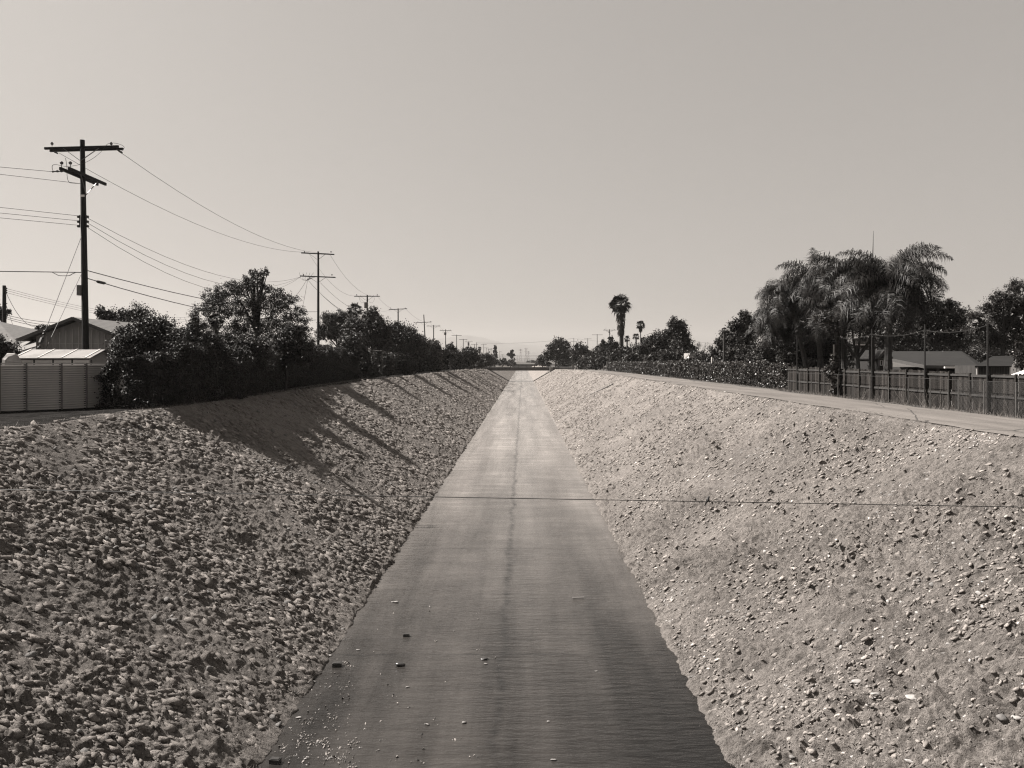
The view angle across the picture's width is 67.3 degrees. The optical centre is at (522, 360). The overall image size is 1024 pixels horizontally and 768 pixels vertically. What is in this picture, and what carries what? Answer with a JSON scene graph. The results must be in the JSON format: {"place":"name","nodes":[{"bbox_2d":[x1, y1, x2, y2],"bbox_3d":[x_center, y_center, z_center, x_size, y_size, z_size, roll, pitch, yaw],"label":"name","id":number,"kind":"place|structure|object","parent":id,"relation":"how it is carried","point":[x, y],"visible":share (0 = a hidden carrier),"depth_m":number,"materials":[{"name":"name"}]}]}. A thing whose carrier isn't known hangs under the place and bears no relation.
{"place":"outdoors","nodes":[
{"label":"outdoors","id":0,"kind":"place"},
{"bbox_2d":[0,369,461,428],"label":"track","id":1,"kind":"structure","parent":0,"point":[12,418],"depth_m":33.17,"materials":[{"name":"soil"}]},
{"bbox_2d":[18,349,115,381],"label":"garden shed","id":2,"kind":"structure","parent":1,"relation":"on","point":[63,356],"depth_m":40.68,"materials":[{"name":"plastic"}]},
{"bbox_2d":[0,376,404,427],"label":"crest weeds","id":3,"kind":"object","parent":1,"relation":"on","point":[92,417],"visible":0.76,"depth_m":37.42,"materials":[{"name":"grey plant"}]},
{"bbox_2d":[136,377,370,409],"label":"fallen leaves","id":4,"kind":"object","parent":1,"relation":"on","point":[329,383],"visible":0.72,"depth_m":58.70,"materials":[{"name":"plant"}]},
{"bbox_2d":[0,365,514,767],"bbox_3d":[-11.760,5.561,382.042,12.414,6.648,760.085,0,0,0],"label":"channel bank","id":5,"kind":"structure","parent":0,"point":[216,748],"depth_m":23.69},
{"bbox_2d":[5,408,397,756],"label":"embankment stones","id":6,"kind":"object","parent":5,"relation":"on","point":[59,754],"visible":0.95,"depth_m":23.14,"materials":[{"name":"stone"}]},
{"bbox_2d":[4,400,430,745],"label":"bank weeds","id":7,"kind":"object","parent":5,"relation":"on","point":[54,481],"visible":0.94,"depth_m":23.86,"materials":[{"name":"grey plant"}]},
{"bbox_2d":[2,408,445,767],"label":"dry weeds","id":8,"kind":"object","parent":5,"relation":"on","point":[177,571],"visible":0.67,"depth_m":22.61,"materials":[{"name":"grey plant"}]},
{"bbox_2d":[0,377,486,761],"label":"embankment stones","id":9,"kind":"object","parent":5,"relation":"on","point":[172,621],"visible":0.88,"depth_m":24.61,"materials":[{"name":"stone"}]},
{"bbox_2d":[0,369,507,767],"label":"bank rubble","id":10,"kind":"object","parent":5,"relation":"on","point":[174,700],"visible":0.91,"depth_m":24.27,"materials":[{"name":"grey stone"}]},
{"bbox_2d":[241,438,470,767],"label":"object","id":11,"kind":"object","parent":5,"relation":"on","point":[314,670],"visible":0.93,"depth_m":20.13,"materials":[{"name":"stone"}]},
{"bbox_2d":[480,351,495,368],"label":"hedge bush","id":12,"kind":"object","parent":5,"relation":"on","point":[488,358],"visible":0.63,"depth_m":288.58,"materials":[{"name":"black plant"}]},
{"bbox_2d":[256,371,735,767],"bbox_3d":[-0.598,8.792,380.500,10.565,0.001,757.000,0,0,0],"label":"floor","id":13,"kind":"structure","parent":0,"point":[516,575],"depth_m":23.56,"materials":[{"name":"concrete"}]},
{"bbox_2d":[274,660,359,767],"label":"leaf litter","id":14,"kind":"object","parent":13,"relation":"on","point":[326,737],"visible":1,"depth_m":17.70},
{"bbox_2d":[0,0,1023,348],"label":"sky","id":15,"kind":"structure","parent":0,"point":[503,171],"materials":[{"name":"grey"}]},
{"bbox_2d":[332,335,713,352],"bbox_3d":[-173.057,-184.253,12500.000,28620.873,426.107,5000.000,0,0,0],"label":"hills","id":16,"kind":"structure","parent":0,"point":[506,348],"depth_m":11326.36,"materials":[{"name":"grey"}]},
{"bbox_2d":[478,351,1015,360],"bbox_3d":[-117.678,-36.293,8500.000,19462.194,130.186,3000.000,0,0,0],"label":"hills","id":17,"kind":"structure","parent":0,"point":[533,356],"depth_m":7734.55,"materials":[{"name":"grey"}]},
{"bbox_2d":[522,361,1023,418],"bbox_3d":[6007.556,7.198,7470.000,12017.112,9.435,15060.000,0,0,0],"label":"ground","id":18,"kind":"structure","parent":0,"point":[895,364],"depth_m":100.14,"materials":[{"name":"soil"}]},
{"bbox_2d":[478,364,607,371],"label":"road bridge","id":19,"kind":"structure","parent":18,"relation":"on","point":[534,368],"depth_m":322.00,"materials":[{"name":"concrete"}]},
{"bbox_2d":[536,336,571,366],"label":"broadleaf tree","id":20,"kind":"object","parent":18,"relation":"on","point":[553,352],"visible":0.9,"depth_m":343.77,"materials":[{"name":"black plant"}]},
{"bbox_2d":[567,341,592,366],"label":"broadleaf tree","id":21,"kind":"object","parent":18,"relation":"on","point":[580,349],"visible":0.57,"depth_m":328.78,"materials":[{"name":"black plant"}]},
{"bbox_2d":[575,353,592,369],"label":"bush","id":22,"kind":"object","parent":18,"relation":"on","point":[580,362],"visible":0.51,"depth_m":299.56,"materials":[{"name":"grey plant"}]},
{"bbox_2d":[583,347,605,369],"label":"broadleaf tree","id":23,"kind":"object","parent":18,"relation":"on","point":[592,357],"visible":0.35,"depth_m":263.89,"materials":[{"name":"grey plant"}]},
{"bbox_2d":[591,355,616,369],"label":"bush","id":24,"kind":"object","parent":18,"relation":"on","point":[599,362],"visible":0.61,"depth_m":236.82,"materials":[{"name":"black plant"}]},
{"bbox_2d":[598,335,618,356],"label":"tree","id":25,"kind":"object","parent":18,"relation":"on","point":[610,345],"visible":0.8,"depth_m":235.22,"materials":[{"name":"plant"}]},
{"bbox_2d":[608,294,631,348],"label":"fan palm","id":26,"kind":"object","parent":18,"relation":"on","point":[620,310],"visible":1,"depth_m":194.25,"materials":[{"name":"black plant"}]},
{"bbox_2d":[604,342,639,361],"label":"bush","id":27,"kind":"object","parent":18,"relation":"on","point":[613,357],"visible":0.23,"depth_m":188.85,"materials":[{"name":"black plant"}]},
{"bbox_2d":[620,352,643,365],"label":"bush","id":28,"kind":"object","parent":18,"relation":"on","point":[631,357],"visible":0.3,"depth_m":167.32,"materials":[{"name":"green plant"}]},
{"bbox_2d":[635,347,694,364],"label":"bush","id":29,"kind":"object","parent":18,"relation":"on","point":[661,355],"visible":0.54,"depth_m":134.42,"materials":[{"name":"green plant"}]},
{"bbox_2d":[632,315,700,361],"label":"broadleaf tree","id":30,"kind":"object","parent":18,"relation":"on","point":[667,338],"visible":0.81,"depth_m":149.13,"materials":[{"name":"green plant"}]},
{"bbox_2d":[607,359,798,388],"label":"vine hedge","id":31,"kind":"object","parent":18,"relation":"on","point":[763,373],"visible":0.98,"depth_m":85.80,"materials":[{"name":"grey plant"}]},
{"bbox_2d":[680,342,727,362],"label":"bush","id":32,"kind":"object","parent":18,"relation":"on","point":[706,356],"visible":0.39,"depth_m":107.67,"materials":[{"name":"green plant"}]},
{"bbox_2d":[711,342,756,361],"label":"bush","id":33,"kind":"object","parent":18,"relation":"on","point":[731,354],"visible":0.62,"depth_m":92.66,"materials":[{"name":"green plant"}]},
{"bbox_2d":[713,309,759,350],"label":"broadleaf tree","id":34,"kind":"object","parent":18,"relation":"on","point":[738,328],"visible":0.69,"depth_m":99.26,"materials":[{"name":"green plant"}]},
{"bbox_2d":[735,335,783,363],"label":"bush","id":35,"kind":"object","parent":18,"relation":"on","point":[759,352],"visible":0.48,"depth_m":83.31,"materials":[{"name":"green plant"}]},
{"bbox_2d":[744,311,806,349],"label":"broadleaf tree","id":36,"kind":"object","parent":18,"relation":"on","point":[784,335],"visible":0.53,"depth_m":66.79,"materials":[{"name":"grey plant"}]},
{"bbox_2d":[751,269,815,367],"bbox_3d":[22.467,-2.634,64.010,7.458,10.487,7.378,0,0,0],"label":"queen palm","id":37,"kind":"object","parent":18,"relation":"on","point":[775,308],"visible":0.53,"depth_m":63.29,"materials":[{"name":"grey plant"}]},
{"bbox_2d":[774,247,826,367],"bbox_3d":[23.795,-3.368,62.168,7.153,11.884,6.986,0,0,0],"label":"queen palm","id":38,"kind":"object","parent":18,"relation":"on","point":[790,282],"visible":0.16,"depth_m":61.84,"materials":[{"name":"grey plant"}]},
{"bbox_2d":[772,334,852,367],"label":"thicket","id":39,"kind":"object","parent":18,"relation":"on","point":[789,355],"visible":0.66,"depth_m":65.56,"materials":[{"name":"black plant"}]},
{"bbox_2d":[822,344,839,395],"bbox_3d":[21.515,0.750,53.692,0.769,3.700,2.252,0,0,5],"label":"vine post","id":40,"kind":"object","parent":18,"relation":"on","point":[831,369],"visible":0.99,"depth_m":52.90,"materials":[{"name":"black plant"}]},
{"bbox_2d":[799,288,867,368],"bbox_3d":[23.154,-1.397,55.788,5.466,7.958,5.880,0,0,0],"label":"queen palm","id":41,"kind":"object","parent":18,"relation":"on","point":[818,332],"visible":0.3,"depth_m":55.87,"materials":[{"name":"grey plant"}]},
{"bbox_2d":[787,346,880,368],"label":"thicket","id":42,"kind":"object","parent":18,"relation":"on","point":[850,358],"visible":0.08,"depth_m":83.18,"materials":[{"name":"black plant"}]},
{"bbox_2d":[797,251,888,393],"bbox_3d":[23.865,-2.705,56.898,7.098,10.557,7.352,0,0,0],"label":"queen palm","id":43,"kind":"object","parent":18,"relation":"on","point":[822,279],"visible":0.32,"depth_m":56.73,"materials":[{"name":"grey plant"}]},
{"bbox_2d":[810,299,901,368],"bbox_3d":[23.020,-0.864,52.930,6.183,6.947,3.238,0,0,0],"label":"forked tree","id":44,"kind":"object","parent":18,"relation":"on","point":[828,322],"visible":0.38,"depth_m":52.87,"materials":[{"name":"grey plant"}]},
{"bbox_2d":[822,231,916,369],"bbox_3d":[24.174,-3.261,53.780,5.986,11.678,6.065,0,0,0],"label":"queen palm","id":45,"kind":"object","parent":18,"relation":"on","point":[834,289],"visible":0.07,"depth_m":53.97,"materials":[{"name":"grey plant"}]},
{"bbox_2d":[871,329,872,399],"bbox_3d":[21.698,0.325,47.800,0.092,4.550,0.087,0,0,-22],"label":"tall pole","id":46,"kind":"object","parent":18,"relation":"on","point":[871,363],"visible":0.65,"depth_m":47.77,"materials":[{"name":"metal"}]},
{"bbox_2d":[832,242,952,370],"bbox_3d":[23.913,-2.608,49.911,7.326,10.372,7.388,0,0,25],"label":"queen palm","id":47,"kind":"object","parent":18,"relation":"on","point":[896,289],"visible":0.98,"depth_m":49.11,"materials":[{"name":"grey plant"}]},
{"bbox_2d":[775,385,1023,418],"bbox_3d":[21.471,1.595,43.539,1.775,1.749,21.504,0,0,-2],"label":"dry weeds","id":48,"kind":"object","parent":18,"relation":"on","point":[938,398],"visible":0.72,"depth_m":40.86,"materials":[{"name":"grey plant"}]},
{"bbox_2d":[787,366,1023,416],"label":"wooden fence","id":49,"kind":"object","parent":18,"relation":"on","point":[939,387],"visible":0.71,"depth_m":42.84,"materials":[{"name":"grey wood"}]},
{"bbox_2d":[789,372,1022,417],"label":"chain link fence","id":50,"kind":"object","parent":18,"relation":"on","point":[1015,396],"visible":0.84,"depth_m":36.29,"materials":[{"name":"metal"}]},
{"bbox_2d":[864,297,978,352],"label":"broadleaf tree","id":51,"kind":"object","parent":18,"relation":"on","point":[951,316],"visible":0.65,"depth_m":89.65,"materials":[{"name":"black plant"}]},
{"bbox_2d":[924,324,925,405],"bbox_3d":[21.698,0.325,41.500,0.092,4.550,0.087,0,0,22],"label":"tall pole","id":52,"kind":"object","parent":18,"relation":"on","point":[925,363],"visible":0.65,"depth_m":41.46,"materials":[{"name":"metal"}]},
{"bbox_2d":[892,333,998,353],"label":"thicket","id":53,"kind":"object","parent":18,"relation":"on","point":[896,348],"visible":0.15,"depth_m":109.70,"materials":[{"name":"black plant"}]},
{"bbox_2d":[986,321,988,413],"bbox_3d":[21.698,0.390,35.900,0.092,4.420,0.087,0,0,-22],"label":"tall pole","id":54,"kind":"object","parent":18,"relation":"on","point":[987,371],"visible":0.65,"depth_m":35.87,"materials":[{"name":"metal"}]},
{"bbox_2d":[837,325,986,338],"bbox_3d":[21.692,-1.540,44.450,0.026,0.246,17.104,0,0,0],"label":"strung wire","id":55,"kind":"object","parent":54,"relation":"attached to","point":[912,333],"visible":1,"depth_m":42.45,"materials":[{"name":"metal"}]},
{"bbox_2d":[840,325,967,338],"bbox_3d":[21.692,-1.556,44.996,0.143,0.376,15.103,0,0,0],"label":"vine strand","id":56,"kind":"object","parent":55,"relation":"hanging from","point":[918,333],"visible":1,"depth_m":40.93,"materials":[{"name":"black plant"}]},
{"bbox_2d":[962,336,1017,370],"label":"thicket","id":57,"kind":"object","parent":18,"relation":"on","point":[978,356],"visible":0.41,"depth_m":98.16,"materials":[{"name":"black plant"}]},
{"bbox_2d":[962,277,1023,355],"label":"broadleaf tree","id":58,"kind":"object","parent":18,"relation":"on","point":[1011,302],"visible":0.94,"depth_m":75.81,"materials":[{"name":"black plant"}]},
{"bbox_2d":[1008,340,1023,370],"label":"broadleaf tree","id":59,"kind":"object","parent":18,"relation":"on","point":[1019,352],"visible":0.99,"depth_m":49.96,"materials":[{"name":"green plant"}]},
{"bbox_2d":[528,365,1023,767],"bbox_3d":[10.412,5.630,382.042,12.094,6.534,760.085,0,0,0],"label":"channel bank","id":60,"kind":"structure","parent":0,"point":[845,594],"depth_m":22.61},
{"bbox_2d":[568,445,748,767],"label":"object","id":61,"kind":"object","parent":60,"relation":"on","point":[687,669],"visible":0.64,"depth_m":21.07,"materials":[{"name":"grey plant"}]},
{"bbox_2d":[534,369,1023,767],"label":"bank rubble","id":62,"kind":"object","parent":60,"relation":"on","point":[873,745],"visible":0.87,"depth_m":23.69,"materials":[{"name":"grey stone"}]},
{"bbox_2d":[552,375,1023,767],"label":"embankment stones","id":63,"kind":"object","parent":60,"relation":"on","point":[916,612],"visible":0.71,"depth_m":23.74,"materials":[{"name":"stone"}]},
{"bbox_2d":[562,392,1023,767],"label":"dry weeds","id":64,"kind":"object","parent":60,"relation":"on","point":[853,602],"visible":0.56,"depth_m":20.38,"materials":[{"name":"grey plant"}]},
{"bbox_2d":[625,397,1023,752],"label":"bank weeds","id":65,"kind":"object","parent":60,"relation":"on","point":[863,572],"visible":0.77,"depth_m":21.01,"materials":[{"name":"grey plant"}]},
{"bbox_2d":[636,378,1020,440],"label":"dry weeds","id":66,"kind":"object","parent":60,"relation":"on","point":[831,408],"visible":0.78,"depth_m":40.26,"materials":[{"name":"grey plant"}]},
{"bbox_2d":[560,369,1023,436],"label":"service road","id":67,"kind":"structure","parent":0,"point":[994,424],"depth_m":38.53,"materials":[{"name":"concrete"}]},
{"bbox_2d":[860,350,892,370],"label":"porch building","id":68,"kind":"structure","parent":0,"point":[864,359],"depth_m":64.78,"materials":[{"name":"grey"}]},
{"bbox_2d":[892,351,979,387],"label":"brown roofed house","id":69,"kind":"structure","parent":0,"point":[945,361],"depth_m":70.00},
{"bbox_2d":[955,356,1013,392],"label":"shed","id":70,"kind":"structure","parent":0,"point":[1000,364],"depth_m":58.16,"materials":[{"name":"grey"}]},
{"bbox_3d":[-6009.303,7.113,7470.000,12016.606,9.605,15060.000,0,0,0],"label":"ground","id":71,"kind":"structure","parent":0,"visible":0},
{"bbox_2d":[2,285,6,322],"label":"utility pole","id":72,"kind":"object","parent":71,"relation":"on","point":[4,313],"visible":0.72,"depth_m":69.88,"materials":[{"name":"brown wood"}]},
{"bbox_2d":[2,353,21,364],"bbox_3d":[-26.283,-0.018,39.600,0.885,0.711,0.888,0,0,0],"label":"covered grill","id":73,"kind":"object","parent":71,"relation":"on","point":[11,358],"visible":0.86,"depth_m":39.32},
{"bbox_2d":[0,334,24,364],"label":"broadleaf tree","id":74,"kind":"object","parent":71,"relation":"on","point":[6,347],"visible":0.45,"depth_m":44.93,"materials":[{"name":"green plant"}]},
{"bbox_2d":[0,322,36,352],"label":"shingled house","id":75,"kind":"structure","parent":71,"relation":"on","point":[12,332],"depth_m":64.43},
{"bbox_2d":[18,340,35,351],"bbox_3d":[-31.258,0.375,49.895,2.966,3.851,6.542,0,0,-30],"label":"lean to","id":76,"kind":"object","parent":71,"relation":"on","point":[27,345],"visible":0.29,"depth_m":48.59,"materials":[{"name":"metal"}]},
{"bbox_2d":[0,363,105,411],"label":"corrugated fence","id":77,"kind":"object","parent":71,"relation":"on","point":[26,387],"visible":0.86,"depth_m":35.54,"materials":[{"name":"metal"}]},
{"bbox_2d":[44,139,123,348],"bbox_3d":[-26.183,-5.338,45.954,3.733,15.683,3.491,0,0,-41],"label":"utility pole","id":78,"kind":"object","parent":71,"relation":"on","point":[84,177],"visible":0.99,"depth_m":45.85,"materials":[{"name":"brown wood"}]},
{"bbox_2d":[88,278,302,320],"bbox_3d":[-26.126,-4.642,71.926,0.049,1.079,51.856,0,0,0],"label":"overhead wire","id":79,"kind":"object","parent":78,"relation":"attached to","point":[167,300],"visible":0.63,"depth_m":55.73,"materials":[{"name":"metal"}]},
{"bbox_2d":[16,317,175,394],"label":"gabled house","id":80,"kind":"structure","parent":71,"relation":"on","point":[67,333],"depth_m":50.00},
{"bbox_2d":[93,299,176,327],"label":"broadleaf tree","id":81,"kind":"object","parent":71,"relation":"on","point":[122,315],"visible":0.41,"depth_m":71.50,"materials":[{"name":"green plant"}]},
{"bbox_2d":[103,312,175,393],"bbox_3d":[-20.268,-0.102,40.862,3.549,5.012,3.404,0,0,-29],"label":"shrub","id":82,"kind":"object","parent":71,"relation":"on","point":[130,340],"visible":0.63,"depth_m":40.30,"materials":[{"name":"black plant"}]},
{"bbox_2d":[145,315,194,363],"bbox_3d":[-19.665,-0.121,43.311,3.410,5.071,2.908,0,0,15],"label":"shrub","id":83,"kind":"object","parent":71,"relation":"on","point":[181,334],"visible":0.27,"depth_m":42.71,"materials":[{"name":"black plant"}]},
{"bbox_2d":[177,311,223,339],"bbox_3d":[-19.566,-0.327,45.995,3.393,5.458,2.668,0,0,0],"label":"shrub","id":84,"kind":"object","parent":71,"relation":"on","point":[197,327],"visible":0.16,"depth_m":45.72,"materials":[{"name":"black plant"}]},
{"bbox_2d":[209,312,224,335],"bbox_3d":[-24.673,-0.776,62.038,1.260,6.352,1.295,0,0,0],"label":"fan palm","id":85,"kind":"object","parent":71,"relation":"on","point":[215,322],"visible":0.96,"depth_m":61.84,"materials":[{"name":"black plant"}]},
{"bbox_2d":[93,335,358,407],"bbox_3d":[-21.191,0.340,67.567,5.744,4.187,63.130,0,0,-4],"label":"hedge","id":86,"kind":"object","parent":71,"relation":"on","point":[204,369],"visible":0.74,"depth_m":41.81,"materials":[{"name":"black plant"}]},
{"bbox_2d":[188,266,315,349],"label":"broadleaf tree","id":87,"kind":"object","parent":71,"relation":"on","point":[256,298],"visible":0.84,"depth_m":72.69,"materials":[{"name":"black plant"}]},
{"bbox_2d":[218,327,289,373],"bbox_3d":[-19.386,0.061,51.728,7.147,4.707,4.133,0,0,-17],"label":"shrub","id":88,"kind":"object","parent":71,"relation":"on","point":[251,343],"visible":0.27,"depth_m":51.31,"materials":[{"name":"black plant"}]},
{"bbox_2d":[263,320,320,390],"bbox_3d":[-18.213,-0.313,58.238,5.804,5.447,3.777,0,0,0],"label":"shrub","id":89,"kind":"object","parent":71,"relation":"on","point":[290,338],"visible":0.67,"depth_m":57.88,"materials":[{"name":"black plant"}]},
{"bbox_2d":[300,251,335,344],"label":"utility pole","id":90,"kind":"object","parent":71,"relation":"on","point":[318,321],"visible":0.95,"depth_m":97.72,"materials":[{"name":"brown wood"}]},
{"bbox_2d":[88,270,297,311],"bbox_3d":[-26.074,-5.609,71.926,0.049,1.229,51.854,0,0,0],"label":"overhead wire","id":91,"kind":"object","parent":90,"relation":"attached to","point":[164,290],"visible":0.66,"depth_m":55.12,"materials":[{"name":"metal"}]},
{"bbox_2d":[313,308,357,346],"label":"broadleaf tree","id":92,"kind":"object","parent":71,"relation":"on","point":[333,321],"visible":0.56,"depth_m":149.14,"materials":[{"name":"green plant"}]},
{"bbox_2d":[347,302,363,316],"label":"fan palm","id":93,"kind":"object","parent":71,"relation":"on","point":[353,306],"visible":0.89,"depth_m":147.54,"materials":[{"name":"black plant"}]},
{"bbox_2d":[336,329,379,363],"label":"shrub","id":94,"kind":"object","parent":71,"relation":"on","point":[359,349],"visible":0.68,"depth_m":95.72,"materials":[{"name":"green plant"}]},
{"bbox_2d":[335,305,397,355],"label":"broadleaf tree","id":95,"kind":"object","parent":71,"relation":"on","point":[380,332],"visible":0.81,"depth_m":122.94,"materials":[{"name":"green plant"}]},
{"bbox_2d":[357,354,375,377],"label":"hedge bush","id":96,"kind":"object","parent":71,"relation":"on","point":[364,367],"visible":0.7,"depth_m":100.42,"materials":[{"name":"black plant"}]},
{"bbox_2d":[377,351,395,376],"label":"hedge bush","id":97,"kind":"object","parent":71,"relation":"on","point":[386,367],"visible":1,"depth_m":107.39,"materials":[{"name":"black plant"}]},
{"bbox_2d":[395,354,418,374],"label":"hedge bush","id":98,"kind":"object","parent":71,"relation":"on","point":[406,365],"visible":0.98,"depth_m":121.25,"materials":[{"name":"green plant"}]},
{"bbox_2d":[386,318,433,363],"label":"broadleaf tree","id":99,"kind":"object","parent":71,"relation":"on","point":[407,339],"visible":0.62,"depth_m":147.51,"materials":[{"name":"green plant"}]},
{"bbox_2d":[357,351,477,376],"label":"hedge","id":100,"kind":"object","parent":71,"relation":"on","point":[377,358],"visible":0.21,"depth_m":135.51,"materials":[{"name":"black plant"}]},
{"bbox_2d":[416,335,432,371],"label":"broadleaf tree","id":101,"kind":"object","parent":71,"relation":"on","point":[426,358],"visible":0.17,"depth_m":165.84,"materials":[{"name":"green plant"}]},
{"bbox_2d":[425,355,444,371],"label":"hedge bush","id":102,"kind":"object","parent":71,"relation":"on","point":[434,363],"visible":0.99,"depth_m":164.31,"materials":[{"name":"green plant"}]},
{"bbox_2d":[427,338,444,365],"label":"broadleaf tree","id":103,"kind":"object","parent":71,"relation":"on","point":[437,349],"visible":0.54,"depth_m":171.21,"materials":[{"name":"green plant"}]},
{"bbox_2d":[441,347,457,368],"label":"hedge bush","id":104,"kind":"object","parent":71,"relation":"on","point":[449,357],"visible":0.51,"depth_m":174.50,"materials":[{"name":"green plant"}]},
{"bbox_2d":[448,347,464,369],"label":"hedge bush","id":105,"kind":"object","parent":71,"relation":"on","point":[460,359],"visible":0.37,"depth_m":204.96,"materials":[{"name":"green plant"}]},
{"bbox_2d":[460,346,481,369],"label":"hedge bush","id":106,"kind":"object","parent":71,"relation":"on","point":[474,355],"visible":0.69,"depth_m":224.72,"materials":[{"name":"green plant"}]},
{"bbox_3d":[-18.300,2.199,11.500,0.058,1.202,0.058,0,0,0],"label":"wire stake","id":107,"kind":"object","parent":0,"visible":0},
{"bbox_2d":[0,489,1011,506],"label":"foreground wire","id":108,"kind":"object","parent":107,"relation":"attached to","point":[508,498],"visible":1,"depth_m":11.49,"materials":[{"name":"metal"}]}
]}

